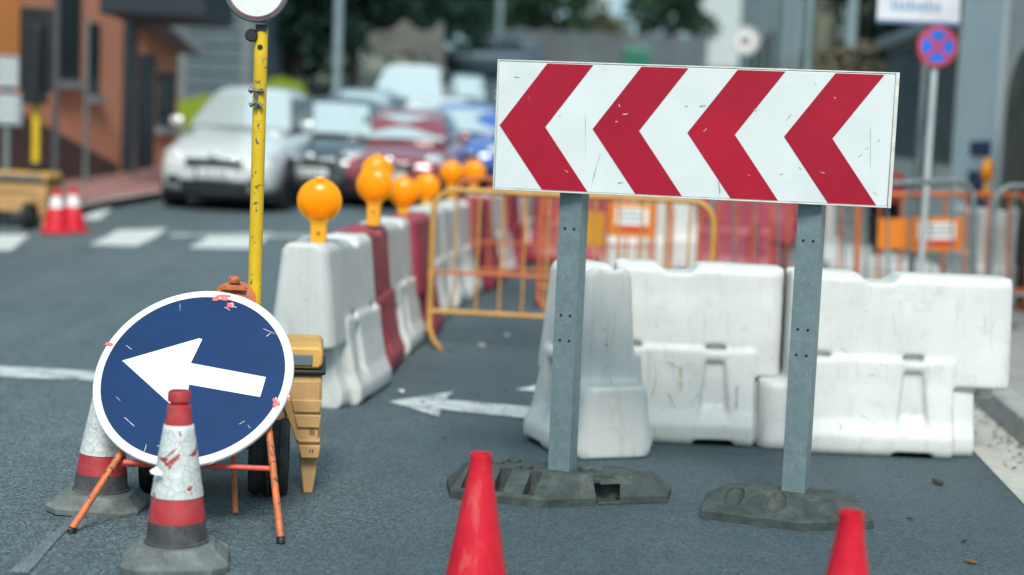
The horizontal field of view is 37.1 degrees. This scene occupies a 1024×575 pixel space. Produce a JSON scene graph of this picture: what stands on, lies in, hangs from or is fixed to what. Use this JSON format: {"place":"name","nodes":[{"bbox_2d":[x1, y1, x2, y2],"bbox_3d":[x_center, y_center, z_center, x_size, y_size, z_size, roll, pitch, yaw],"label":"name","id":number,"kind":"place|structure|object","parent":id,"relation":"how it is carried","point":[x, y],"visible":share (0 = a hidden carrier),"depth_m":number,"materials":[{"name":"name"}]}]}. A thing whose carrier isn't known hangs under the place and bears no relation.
{"place":"outdoors","nodes":[
{"label":"outdoors","id":0,"kind":"place"},
{"bbox_2d":[61,166,161,204],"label":"pavement","id":1,"kind":"structure","parent":0,"point":[117,185],"depth_m":22.72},
{"bbox_2d":[51,0,59,171],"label":"post","id":2,"kind":"object","parent":1,"relation":"on","point":[55,125],"visible":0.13,"depth_m":21.43,"materials":[{"name":"metal"}]},
{"bbox_2d":[82,15,89,183],"bbox_3d":[-6.315,-2.727,22.669,0.140,2.600,0.140,2,5,0],"label":"post","id":3,"kind":"object","parent":1,"relation":"on","point":[85,144],"visible":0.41,"depth_m":22.65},
{"bbox_2d":[100,0,232,175],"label":"dark canopy","id":4,"kind":"object","parent":1,"relation":"on","point":[206,13],"visible":1,"depth_m":21.53,"materials":[{"name":"metal"}]},
{"bbox_2d":[306,0,688,51],"label":"sky","id":5,"kind":"structure","parent":0,"point":[616,7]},
{"bbox_2d":[0,77,1023,574],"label":"road","id":6,"kind":"structure","parent":0,"point":[378,501],"depth_m":6.83,"materials":[{"name":"asphalt"}]},
{"bbox_2d":[0,55,22,224],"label":"street signboard","id":7,"kind":"object","parent":6,"relation":"on","point":[11,109],"visible":0.68,"depth_m":18.46,"materials":[{"name":"white metal"}]},
{"bbox_2d":[0,234,29,249],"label":"road marking","id":8,"kind":"object","parent":6,"relation":"on","point":[9,241],"visible":1,"depth_m":17.26,"materials":[{"name":"paint"}]},
{"bbox_2d":[0,7,63,229],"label":"signal trolley","id":9,"kind":"object","parent":6,"relation":"on","point":[27,193],"visible":0.9,"depth_m":18.30,"materials":[{"name":"plastic"}]},
{"bbox_2d":[8,516,75,572],"bbox_3d":[-1.597,0.870,5.429,0.064,0.001,1.026,2,5,-1],"label":"road marking","id":10,"kind":"object","parent":6,"relation":"on","point":[27,563],"visible":0.72,"depth_m":5.17,"materials":[{"name":"paint"}]},
{"bbox_2d":[0,366,94,379],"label":"road marking","id":11,"kind":"object","parent":6,"relation":"on","point":[26,372],"visible":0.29,"depth_m":8.85,"materials":[{"name":"paint"}]},
{"bbox_2d":[40,189,71,233],"bbox_3d":[-5.426,-0.914,18.195,0.360,0.520,0.360,1,6,-17],"label":"traffic cone","id":12,"kind":"object","parent":6,"relation":"on","point":[56,221],"visible":0.97,"depth_m":18.11,"materials":[{"name":"plastic"}]},
{"bbox_2d":[65,188,88,231],"bbox_3d":[-5.280,-0.940,18.375,0.360,0.520,0.360,1,6,-17],"label":"traffic cone","id":13,"kind":"object","parent":6,"relation":"on","point":[75,217],"visible":0.94,"depth_m":18.30,"materials":[{"name":"plastic"}]},
{"bbox_2d":[45,396,150,518],"bbox_3d":[-1.554,0.576,5.815,0.350,0.527,0.349,5,5,0],"label":"traffic cone","id":14,"kind":"object","parent":6,"relation":"on","point":[119,497],"visible":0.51,"depth_m":5.74,"materials":[{"name":"plastic"}]},
{"bbox_2d":[91,229,165,245],"bbox_3d":[-4.514,-0.606,18.019,0.569,0.103,1.697,2,5,0],"label":"road marking","id":15,"kind":"object","parent":6,"relation":"on","point":[128,237],"visible":1,"depth_m":18.04,"materials":[{"name":"paint"}]},
{"bbox_2d":[120,389,228,574],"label":"traffic cone","id":16,"kind":"object","parent":6,"relation":"on","point":[176,539],"visible":1,"depth_m":5.02,"materials":[{"name":"plastic"}]},
{"bbox_2d":[67,276,293,543],"bbox_3d":[-1.175,0.424,5.717,0.780,0.887,0.711,2,5,0],"label":"arrow sign","id":17,"kind":"object","parent":6,"relation":"on","point":[223,353],"visible":0.95,"depth_m":5.65,"materials":[{"name":"blue metal"}]},
{"bbox_2d":[189,233,271,248],"bbox_3d":[-3.304,-0.562,18.069,0.697,0.102,1.637,2,5,0],"label":"road marking","id":18,"kind":"object","parent":6,"relation":"on","point":[216,241],"visible":0.78,"depth_m":17.98,"materials":[{"name":"paint"}]},
{"bbox_2d":[138,0,325,496],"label":"signal trolley","id":19,"kind":"object","parent":6,"relation":"on","point":[301,410],"visible":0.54,"depth_m":6.13,"materials":[{"name":"metal"}]},
{"bbox_2d":[161,86,313,211],"bbox_3d":[-3.776,-2.059,22.318,2.091,1.749,3.931,3,7,6],"label":"parked car","id":20,"kind":"object","parent":6,"relation":"on","point":[209,156],"visible":0.79,"depth_m":20.94,"materials":[{"name":"grey paint"}]},
{"bbox_2d":[273,232,391,408],"bbox_3d":[-1.020,0.160,8.542,0.540,0.890,1.237,3,5,7],"label":"water barrier","id":21,"kind":"object","parent":6,"relation":"on","point":[326,291],"visible":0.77,"depth_m":8.13,"materials":[{"name":"white plastic"}]},
{"bbox_2d":[297,176,341,242],"bbox_3d":[-1.010,-0.388,8.003,0.230,0.384,0.116,2,5,-4],"label":"hazard lamp","id":22,"kind":"object","parent":21,"relation":"on","point":[319,200],"visible":1,"depth_m":7.96,"materials":[{"name":"orange plastic"}]},
{"bbox_2d":[331,0,343,96],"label":"lamp post","id":23,"kind":"object","parent":6,"relation":"on","point":[336,90],"depth_m":25.09,"materials":[{"name":"metal"}]},
{"bbox_2d":[297,97,386,205],"bbox_3d":[-2.687,-2.145,23.716,2.073,1.607,4.131,3,7,5],"label":"parked car","id":24,"kind":"object","parent":6,"relation":"on","point":[341,124],"visible":0.34,"depth_m":22.68,"materials":[{"name":"grey paint"}]},
{"bbox_2d":[328,223,404,369],"bbox_3d":[-0.972,0.068,9.528,0.540,0.890,1.237,3,5,2],"label":"water barrier","id":25,"kind":"object","parent":6,"relation":"on","point":[394,345],"visible":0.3,"depth_m":9.54,"materials":[{"name":"red plastic"}]},
{"bbox_2d":[357,165,392,225],"bbox_3d":[-0.863,-0.577,9.592,0.230,0.384,0.116,3,5,6],"label":"hazard lamp","id":26,"kind":"object","parent":25,"relation":"on","point":[374,185],"visible":1,"depth_m":9.55,"materials":[{"name":"plastic"}]},
{"bbox_2d":[329,88,408,107],"bbox_3d":[-2.839,-2.992,29.050,2.093,1.586,4.131,3,7,8],"label":"parked car","id":27,"kind":"object","parent":6,"relation":"on","point":[389,99],"visible":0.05,"depth_m":28.64,"materials":[{"name":"silver metal"}]},
{"bbox_2d":[360,216,425,355],"bbox_3d":[-0.905,-0.022,10.514,0.540,0.890,1.237,3,5,5],"label":"water barrier","id":28,"kind":"object","parent":6,"relation":"on","point":[412,328],"visible":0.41,"depth_m":10.43,"materials":[{"name":"white plastic"}]},
{"bbox_2d":[340,108,470,204],"bbox_3d":[-1.620,-2.006,23.479,2.073,1.482,3.831,3,7,4],"label":"parked car","id":29,"kind":"object","parent":6,"relation":"on","point":[412,143],"visible":0.51,"depth_m":22.61,"materials":[{"name":"red paint"}]},
{"bbox_2d":[374,64,459,100],"bbox_3d":[-2.092,-3.752,32.546,2.210,1.981,4.631,3,7,5],"label":"parked car","id":30,"kind":"object","parent":6,"relation":"on","point":[410,81],"visible":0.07,"depth_m":31.66,"materials":[{"name":"white paint"}]},
{"bbox_2d":[391,211,443,336],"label":"water barrier","id":31,"kind":"object","parent":6,"relation":"on","point":[419,223],"visible":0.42,"depth_m":11.13,"materials":[{"name":"red plastic"}]},
{"bbox_2d":[389,176,418,213],"bbox_3d":[-0.823,-0.656,11.593,0.230,0.384,0.116,2,5,-3],"label":"hazard lamp","id":32,"kind":"object","parent":31,"relation":"on","point":[404,195],"visible":0.89,"depth_m":11.55,"materials":[{"name":"plastic"}]},
{"bbox_2d":[409,206,451,318],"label":"water barrier","id":33,"kind":"object","parent":6,"relation":"on","point":[445,296],"visible":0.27,"depth_m":12.53,"materials":[{"name":"white plastic"}]},
{"bbox_2d":[403,96,471,109],"bbox_3d":[-1.383,-2.789,28.375,2.054,1.524,3.931,3,7,4],"label":"parked car","id":34,"kind":"object","parent":6,"relation":"on","point":[428,102],"visible":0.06,"depth_m":28.03,"materials":[{"name":"white"}]},
{"bbox_2d":[420,202,468,308],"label":"water barrier","id":35,"kind":"object","parent":6,"relation":"on","point":[461,292],"visible":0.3,"depth_m":13.23,"materials":[{"name":"white plastic"}]},
{"bbox_2d":[415,172,439,204],"bbox_3d":[-0.759,-0.832,13.585,0.230,0.384,0.116,3,5,4],"label":"hazard lamp","id":36,"kind":"object","parent":35,"relation":"on","point":[428,184],"visible":0.9,"depth_m":13.54,"materials":[{"name":"plastic"}]},
{"bbox_2d":[389,392,529,417],"bbox_3d":[-0.213,0.656,8.285,0.885,0.001,0.659,7,7,40],"label":"road marking","id":37,"kind":"object","parent":6,"relation":"on","point":[434,404],"visible":0.81,"depth_m":8.34,"materials":[{"name":"paint"}]},
{"bbox_2d":[440,199,482,299],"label":"water barrier","id":38,"kind":"object","parent":6,"relation":"on","point":[467,258],"visible":0.34,"depth_m":14.07,"materials":[{"name":"white plastic"}]},
{"bbox_2d":[435,103,495,185],"bbox_3d":[-0.816,-2.424,26.402,2.014,1.503,3.931,3,7,2],"label":"parked car","id":39,"kind":"object","parent":6,"relation":"on","point":[476,122],"visible":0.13,"depth_m":25.56,"materials":[{"name":"blue paint"}]},
{"bbox_2d":[453,74,495,106],"bbox_3d":[-1.236,-4.194,35.724,2.093,1.607,4.031,3,7,4],"label":"parked car","id":40,"kind":"object","parent":6,"relation":"on","point":[475,89],"visible":0.13,"depth_m":35.06,"materials":[{"name":"grey paint"}]},
{"bbox_2d":[446,451,505,574],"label":"traffic cone","id":41,"kind":"object","parent":6,"relation":"on","point":[477,548],"visible":1,"depth_m":4.59,"materials":[{"name":"plastic"}]},
{"bbox_2d":[453,195,503,289],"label":"water barrier","id":42,"kind":"object","parent":6,"relation":"on","point":[490,282],"visible":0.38,"depth_m":14.78,"materials":[{"name":"red plastic"}]},
{"bbox_2d":[440,160,462,197],"bbox_3d":[-0.605,-1.083,15.268,0.230,0.384,0.116,2,5,-5],"label":"hazard lamp","id":43,"kind":"object","parent":42,"relation":"on","point":[451,172],"visible":0.98,"depth_m":15.22,"materials":[{"name":"plastic"}]},
{"bbox_2d":[424,35,542,77],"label":"parked car","id":44,"kind":"object","parent":6,"relation":"on","point":[482,61],"visible":0.43,"depth_m":54.69,"materials":[{"name":"blue paint"}]},
{"bbox_2d":[466,194,516,277],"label":"water barrier","id":45,"kind":"object","parent":6,"relation":"on","point":[511,263],"visible":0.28,"depth_m":15.80,"materials":[{"name":"white plastic"}]},
{"bbox_2d":[463,159,484,187],"bbox_3d":[-0.390,-1.114,15.566,0.230,0.384,0.116,3,5,5],"label":"hazard lamp","id":46,"kind":"object","parent":45,"relation":"on","point":[473,167],"visible":0.75,"depth_m":15.52,"materials":[{"name":"plastic"}]},
{"bbox_2d":[484,186,531,268],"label":"water barrier","id":47,"kind":"object","parent":6,"relation":"on","point":[515,227],"visible":0.26,"depth_m":16.56,"materials":[{"name":"red plastic"}]},
{"bbox_2d":[447,457,595,507],"bbox_3d":[0.034,0.794,6.323,0.615,0.129,0.440,2,5,0],"label":"base block","id":48,"kind":"object","parent":6,"relation":"on","point":[518,481],"depth_m":6.21,"materials":[{"name":"rubber"}]},
{"bbox_2d":[519,196,533,241],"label":"water barrier","id":49,"kind":"object","parent":6,"relation":"on","point":[530,202],"visible":0.08,"depth_m":17.24,"materials":[{"name":"white plastic"}]},
{"bbox_2d":[454,176,657,297],"bbox_3d":[0.454,-0.472,14.607,2.240,1.121,0.574,1,6,-17],"label":"crowd fence","id":50,"kind":"object","parent":6,"relation":"on","point":[481,178],"visible":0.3,"depth_m":14.49,"materials":[{"name":"metal"}]},
{"bbox_2d":[528,197,613,263],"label":"water barrier","id":51,"kind":"object","parent":6,"relation":"on","point":[534,233],"visible":0.13,"depth_m":17.21,"materials":[{"name":"red plastic"}]},
{"bbox_2d":[425,187,716,350],"bbox_3d":[0.426,-0.099,10.664,2.199,1.123,0.575,3,5,6],"label":"crowd fence","id":52,"kind":"object","parent":6,"relation":"on","point":[440,196],"visible":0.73,"depth_m":10.70,"materials":[{"name":"metal"}]},
{"bbox_2d":[523,260,652,458],"bbox_3d":[0.388,0.328,7.385,0.538,0.889,0.655,0,6,-21],"label":"water barrier","id":53,"kind":"object","parent":6,"relation":"on","point":[614,423],"visible":0.71,"depth_m":7.19,"materials":[{"name":"white plastic"}]},
{"bbox_2d":[600,200,646,268],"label":"water barrier","id":54,"kind":"object","parent":6,"relation":"on","point":[610,256],"visible":0.22,"depth_m":16.38,"materials":[{"name":"white plastic"}]},
{"bbox_2d":[592,465,670,504],"bbox_3d":[0.501,0.819,6.359,0.350,0.112,0.329,2,5,0],"label":"base block","id":55,"kind":"object","parent":6,"relation":"on","point":[627,485],"depth_m":6.28,"materials":[{"name":"rubber"}]},
{"bbox_2d":[622,47,651,63],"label":"waste container","id":56,"kind":"object","parent":6,"relation":"on","point":[636,55],"visible":0.55,"depth_m":68.83,"materials":[{"name":"green paint"}]},
{"bbox_2d":[644,202,677,268],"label":"water barrier","id":57,"kind":"object","parent":6,"relation":"on","point":[660,229],"visible":0.12,"depth_m":16.74,"materials":[{"name":"white plastic"}]},
{"bbox_2d":[672,203,697,268],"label":"water barrier","id":58,"kind":"object","parent":6,"relation":"on","point":[680,228],"visible":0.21,"depth_m":17.04,"materials":[{"name":"white plastic"}]},
{"bbox_2d":[614,259,783,446],"bbox_3d":[0.870,0.311,7.762,0.958,0.892,0.539,2,5,1],"label":"water barrier","id":59,"kind":"object","parent":6,"relation":"on","point":[707,338],"visible":0.65,"depth_m":7.59,"materials":[{"name":"white plastic"}]},
{"bbox_2d":[731,26,759,66],"bbox_3d":[3.871,-2.999,25.802,0.480,2.788,0.091,2,5,0],"label":"road sign","id":60,"kind":"object","parent":6,"relation":"on","point":[745,40],"visible":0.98,"depth_m":25.65,"materials":[{"name":"white metal"}]},
{"bbox_2d":[697,200,797,267],"bbox_3d":[2.582,-0.621,17.207,1.237,0.890,0.540,2,5,0],"label":"water barrier","id":61,"kind":"object","parent":6,"relation":"on","point":[743,236],"visible":0.39,"depth_m":17.04,"materials":[{"name":"red plastic"}]},
{"bbox_2d":[696,199,861,285],"bbox_3d":[2.501,-0.356,14.179,1.759,1.148,0.577,1,6,-13],"label":"crowd fence","id":62,"kind":"object","parent":6,"relation":"on","point":[699,228],"visible":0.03,"depth_m":14.12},
{"bbox_2d":[701,483,873,530],"bbox_3d":[1.101,0.870,6.109,0.674,0.108,0.398,3,5,9],"label":"base block","id":63,"kind":"object","parent":6,"relation":"on","point":[813,509],"depth_m":6.04,"materials":[{"name":"rubber"}]},
{"bbox_2d":[492,59,899,492],"bbox_3d":[0.694,-0.035,6.157,1.572,1.695,0.154,3,5,9],"label":"chevron sign","id":64,"kind":"object","parent":63,"relation":"on","point":[812,144],"visible":0.9,"depth_m":6.06,"materials":[{"name":"metal"}]},
{"bbox_2d":[788,0,813,259],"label":"lamp post","id":65,"kind":"object","parent":6,"relation":"on","point":[808,35],"visible":0.26,"depth_m":18.25,"materials":[{"name":"metal"}]},
{"bbox_2d":[788,205,838,266],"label":"water barrier","id":66,"kind":"object","parent":6,"relation":"on","point":[830,237],"visible":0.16,"depth_m":16.35,"materials":[{"name":"white plastic"}]},
{"bbox_2d":[708,178,976,278],"bbox_3d":[2.673,-0.262,12.146,2.406,1.150,0.578,-3,6,-7],"label":"crowd fence","id":67,"kind":"object","parent":6,"relation":"on","point":[973,230],"visible":0.34,"depth_m":12.20,"materials":[{"name":"metal"}]},
{"bbox_2d":[825,509,868,574],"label":"traffic cone","id":68,"kind":"object","parent":6,"relation":"on","point":[848,555],"visible":1,"depth_m":4.03,"materials":[{"name":"plastic"}]},
{"bbox_2d":[824,244,939,278],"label":"water barrier","id":69,"kind":"object","parent":6,"relation":"on","point":[830,255],"visible":0.28,"depth_m":15.03,"materials":[{"name":"white plastic"}]},
{"bbox_2d":[755,267,1012,458],"bbox_3d":[1.843,0.364,7.661,1.237,0.890,0.540,2,5,0],"label":"water barrier","id":70,"kind":"object","parent":6,"relation":"on","point":[913,362],"visible":0.88,"depth_m":7.49,"materials":[{"name":"white plastic"}]},
{"bbox_2d":[1,52,1022,502],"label":"ground","id":71,"kind":"structure","parent":0,"point":[369,76],"depth_m":55.02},
{"bbox_2d":[0,0,206,180],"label":"terracotta house","id":72,"kind":"structure","parent":71,"relation":"on","point":[161,48],"depth_m":24.22,"materials":[{"name":"orange brick"}]},
{"bbox_2d":[52,0,84,88],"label":"window","id":73,"kind":"structure","parent":72,"relation":"in","point":[70,10],"depth_m":23.14,"materials":[{"name":"grey glass"}]},
{"bbox_2d":[89,23,106,103],"bbox_3d":[-6.475,-3.503,23.850,0.140,1.261,0.394,4,6,15],"label":"window","id":74,"kind":"structure","parent":72,"relation":"in","point":[94,28],"depth_m":23.85,"materials":[{"name":"grey glass"}]},
{"bbox_2d":[137,55,155,169],"bbox_3d":[-6.117,-2.896,25.569,0.030,2.021,0.505,4,6,15],"label":"door","id":75,"kind":"structure","parent":72,"relation":"in","point":[147,63],"depth_m":25.53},
{"bbox_2d":[155,72,181,133],"bbox_3d":[-5.879,-3.160,26.183,0.140,1.070,0.717,4,6,15],"label":"window","id":76,"kind":"structure","parent":72,"relation":"in","point":[166,82],"depth_m":26.14,"materials":[{"name":"grey glass"}]},
{"bbox_2d":[178,13,293,100],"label":"clad shed","id":77,"kind":"structure","parent":71,"relation":"on","point":[225,59],"depth_m":39.62,"materials":[{"name":"grey metal"}]},
{"bbox_2d":[179,81,304,127],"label":"grass bank","id":78,"kind":"structure","parent":71,"relation":"on","point":[185,126],"depth_m":36.33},
{"bbox_2d":[178,76,309,127],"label":"grass tufts","id":79,"kind":"object","parent":78,"relation":"on","point":[193,102],"visible":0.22,"depth_m":37.32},
{"bbox_2d":[274,0,370,86],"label":"tree","id":80,"kind":"object","parent":71,"relation":"on","point":[297,13],"visible":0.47,"depth_m":42.87,"materials":[{"name":"green plant"}]},
{"bbox_2d":[299,0,467,91],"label":"tree","id":81,"kind":"object","parent":71,"relation":"on","point":[378,15],"visible":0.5,"depth_m":44.80,"materials":[{"name":"green plant"}]},
{"bbox_2d":[366,20,444,68],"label":"ruined wall","id":82,"kind":"structure","parent":71,"relation":"on","point":[403,37],"depth_m":41.57,"materials":[{"name":"stone"}]},
{"bbox_2d":[330,0,497,64],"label":"tree","id":83,"kind":"object","parent":71,"relation":"on","point":[477,35],"visible":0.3,"depth_m":50.85,"materials":[{"name":"green plant"}]},
{"bbox_2d":[483,0,610,32],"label":"tree","id":84,"kind":"object","parent":71,"relation":"on","point":[523,11],"visible":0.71,"depth_m":76.66,"materials":[{"name":"green plant"}]},
{"bbox_2d":[554,11,633,34],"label":"tree","id":85,"kind":"object","parent":71,"relation":"on","point":[612,26],"visible":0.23,"depth_m":90.48,"materials":[{"name":"green plant"}]},
{"bbox_2d":[491,27,708,65],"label":"boundary wall","id":86,"kind":"structure","parent":71,"relation":"on","point":[596,46],"depth_m":71.20,"materials":[{"name":"concrete"}]},
{"bbox_2d":[532,197,673,307],"bbox_3d":[0.856,-0.301,13.609,1.392,1.125,0.576,2,5,0],"label":"crowd fence","id":87,"kind":"object","parent":71,"relation":"on","point":[630,219],"visible":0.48,"depth_m":13.58,"materials":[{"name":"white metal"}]},
{"bbox_2d":[619,0,721,40],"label":"tree","id":88,"kind":"object","parent":71,"relation":"on","point":[685,14],"visible":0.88,"depth_m":76.52,"materials":[{"name":"green plant"}]},
{"bbox_2d":[689,0,741,66],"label":"apartment building","id":89,"kind":"structure","parent":71,"relation":"on","point":[722,52],"depth_m":133.41,"materials":[{"name":"paint"}]},
{"bbox_2d":[738,0,780,68],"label":"terraced house","id":90,"kind":"structure","parent":71,"relation":"on","point":[761,18],"depth_m":40.03,"materials":[{"name":"beige paint"}]},
{"bbox_2d":[810,0,838,69],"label":"pole","id":91,"kind":"object","parent":71,"relation":"on","point":[825,25],"visible":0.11,"depth_m":24.53,"materials":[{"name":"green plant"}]},
{"bbox_2d":[777,0,876,68],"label":"terraced house","id":92,"kind":"structure","parent":71,"relation":"on","point":[792,28],"depth_m":33.62,"materials":[{"name":"grey paint"}]},
{"bbox_2d":[836,0,858,207],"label":"utility pole","id":93,"kind":"object","parent":71,"relation":"on","point":[851,24],"visible":0.21,"depth_m":23.64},
{"bbox_2d":[810,39,885,235],"bbox_3d":[4.267,-1.839,19.707,0.965,2.716,0.409,2,5,0],"label":"shrub","id":94,"kind":"object","parent":71,"relation":"on","point":[866,51],"visible":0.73,"depth_m":19.52,"materials":[{"name":"brown plant"}]},
{"bbox_2d":[798,0,962,71],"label":"tree","id":95,"kind":"object","parent":71,"relation":"on","point":[870,28],"visible":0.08,"depth_m":24.80,"materials":[{"name":"green plant"}]},
{"bbox_2d":[876,13,962,260],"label":"cream outbuilding","id":96,"kind":"structure","parent":71,"relation":"on","point":[904,60],"depth_m":19.78,"materials":[{"name":"paint"}]},
{"bbox_2d":[945,0,1012,262],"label":"white house","id":97,"kind":"structure","parent":71,"relation":"on","point":[984,48],"depth_m":16.67,"materials":[{"name":"paint"}]},
{"bbox_2d":[967,170,986,206],"bbox_3d":[5.024,-0.625,16.608,0.030,1.280,0.800,3,5,3],"label":"door","id":98,"kind":"structure","parent":97,"relation":"in","point":[974,177],"depth_m":16.50,"materials":[{"name":"blue paint"}]},
{"bbox_2d":[973,401,1023,503],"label":"gutter","id":99,"kind":"object","parent":71,"relation":"on","point":[994,456],"depth_m":7.71,"materials":[{"name":"concrete"}]},
{"bbox_2d":[854,192,1023,309],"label":"crowd fence","id":100,"kind":"object","parent":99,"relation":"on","point":[898,233],"visible":0.56,"depth_m":13.55,"materials":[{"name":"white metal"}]},
{"bbox_2d":[974,387,1023,445],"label":"kerb","id":101,"kind":"structure","parent":71,"relation":"on","point":[1005,407],"depth_m":8.46,"materials":[{"name":"concrete"}]},
{"bbox_2d":[996,0,1023,304],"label":"stone house","id":102,"kind":"structure","parent":71,"relation":"on","point":[1010,166],"depth_m":14.68,"materials":[{"name":"grey stone"}]},
{"bbox_2d":[999,49,1023,304],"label":"doorway","id":103,"kind":"structure","parent":102,"relation":"in","point":[1013,149],"depth_m":14.52,"materials":[{"name":"brown wood"}]},
{"bbox_2d":[836,206,1023,397],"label":"pavement","id":104,"kind":"structure","parent":0,"point":[1016,378],"depth_m":13.31,"materials":[{"name":"concrete"}]},
{"bbox_2d":[867,161,933,254],"bbox_3d":[3.993,-0.699,16.282,0.850,1.365,1.880,4,6,18],"label":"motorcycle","id":105,"kind":"object","parent":104,"relation":"on","point":[872,217],"visible":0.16,"depth_m":15.61,"materials":[{"name":"black metal"}]},
{"bbox_2d":[876,0,960,271],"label":"street signboard","id":106,"kind":"object","parent":104,"relation":"on","point":[927,14],"visible":0.92,"depth_m":13.69,"materials":[{"name":"paint"}]},
{"bbox_2d":[917,26,957,271],"bbox_3d":[3.575,-1.014,13.132,0.344,2.436,0.093,2,5,0],"label":"road sign","id":107,"kind":"object","parent":104,"relation":"on","point":[937,46],"visible":0.96,"depth_m":13.05,"materials":[{"name":"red metal"}]},
{"bbox_2d":[945,205,1018,306],"bbox_3d":[4.447,-0.316,14.552,0.540,0.890,1.237,3,5,2],"label":"water barrier","id":108,"kind":"object","parent":104,"relation":"on","point":[999,265],"visible":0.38,"depth_m":14.07,"materials":[{"name":"white plastic"}]},
{"bbox_2d":[986,183,1023,328],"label":"crowd fence","id":109,"kind":"object","parent":104,"relation":"on","point":[993,215],"visible":0.63,"depth_m":12.33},
{"bbox_2d":[1006,208,1017,287],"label":"water barrier","id":110,"kind":"object","parent":104,"relation":"on","point":[1015,270],"visible":0.08,"depth_m":14.37,"materials":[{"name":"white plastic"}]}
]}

